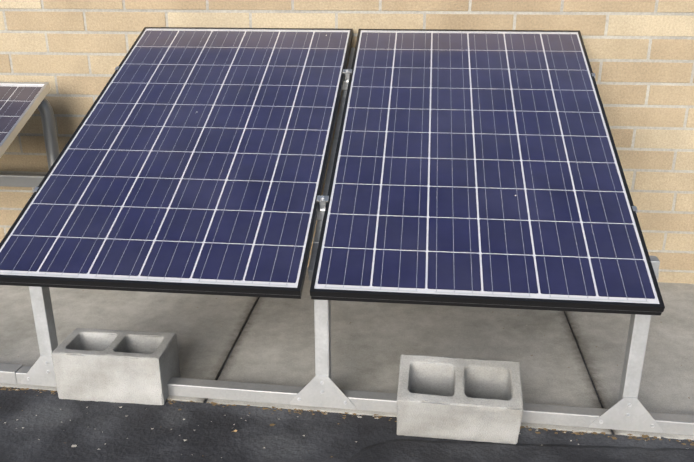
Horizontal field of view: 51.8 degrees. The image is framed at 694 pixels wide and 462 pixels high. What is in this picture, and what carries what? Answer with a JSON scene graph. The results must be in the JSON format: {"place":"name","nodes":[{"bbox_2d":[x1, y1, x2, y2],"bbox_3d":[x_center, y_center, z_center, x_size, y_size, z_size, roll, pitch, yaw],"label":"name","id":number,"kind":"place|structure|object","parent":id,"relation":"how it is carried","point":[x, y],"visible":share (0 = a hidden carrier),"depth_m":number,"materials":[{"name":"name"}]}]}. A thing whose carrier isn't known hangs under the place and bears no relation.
{"place":"outdoors","nodes":[
{"label":"outdoors","id":0,"kind":"place"},
{"bbox_2d":[0,297,654,461],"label":"expansion joint","id":1,"kind":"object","parent":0,"point":[126,433],"depth_m":2.40,"materials":[{"name":"rubber"}]},
{"bbox_2d":[0,0,693,283],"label":"brick wall","id":2,"kind":"structure","parent":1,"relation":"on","point":[73,53],"depth_m":3.35,"materials":[{"name":"beige brick"}]},
{"bbox_2d":[0,387,693,448],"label":"asphalt lip","id":3,"kind":"object","parent":1,"relation":"on","point":[385,421],"visible":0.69,"depth_m":2.50,"materials":[{"name":"black asphalt"}]},
{"bbox_2d":[0,290,693,457],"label":"litter","id":4,"kind":"object","parent":1,"relation":"on","point":[574,432],"visible":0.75,"depth_m":2.49,"materials":[{"name":"brown"}]},
{"bbox_2d":[397,354,522,443],"bbox_3d":[0.372,0.561,2.396,0.400,0.197,0.197,3,40,7],"label":"cinder block","id":5,"kind":"object","parent":1,"relation":"on","point":[465,399],"depth_m":2.35,"materials":[{"name":"grey concrete"}]},
{"bbox_2d":[346,439,693,461],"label":"asphalt patch","id":6,"kind":"object","parent":1,"relation":"on","point":[405,450],"visible":1,"depth_m":2.31,"materials":[{"name":"black asphalt"}]},
{"bbox_2d":[0,267,693,439],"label":"pavement","id":7,"kind":"structure","parent":0,"point":[372,343],"depth_m":3.02,"materials":[{"name":"concrete"}]},
{"bbox_2d":[0,98,59,186],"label":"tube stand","id":8,"kind":"object","parent":7,"relation":"on","point":[45,108],"visible":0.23,"depth_m":3.44,"materials":[{"name":"grey metal"}]},
{"bbox_2d":[0,82,49,157],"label":"solar panel","id":9,"kind":"object","parent":8,"relation":"on","point":[20,102],"visible":1,"depth_m":3.25,"materials":[{"name":"blue glass"}]},
{"bbox_2d":[51,328,180,404],"bbox_3d":[-0.846,0.498,2.648,0.399,0.197,0.197,2,20,6],"label":"cinder block","id":10,"kind":"object","parent":7,"relation":"on","point":[119,366],"depth_m":2.57,"materials":[{"name":"grey concrete"}]},
{"bbox_2d":[28,48,637,280],"bbox_3d":[-0.043,-0.094,2.888,2.052,1.125,1.370,2,20,6],"label":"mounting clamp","id":11,"kind":"object","parent":7,"relation":"on","point":[323,198],"visible":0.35,"depth_m":2.59,"materials":[{"name":"silver metal"}]},
{"bbox_2d":[0,27,352,298],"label":"solar panel","id":12,"kind":"object","parent":11,"relation":"on","point":[191,160],"visible":1,"depth_m":2.52,"materials":[{"name":"blue"}]},
{"bbox_2d":[310,29,664,315],"bbox_3d":[0.466,-0.346,2.640,0.990,0.037,1.650,2,42,6],"label":"solar panel","id":13,"kind":"object","parent":11,"relation":"on","point":[477,168],"visible":0.98,"depth_m":2.41,"materials":[{"name":"blue"}]},
{"bbox_2d":[0,240,693,435],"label":"support frame","id":14,"kind":"object","parent":7,"relation":"on","point":[627,411],"visible":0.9,"depth_m":2.51,"materials":[{"name":"silver metal"}]}
]}

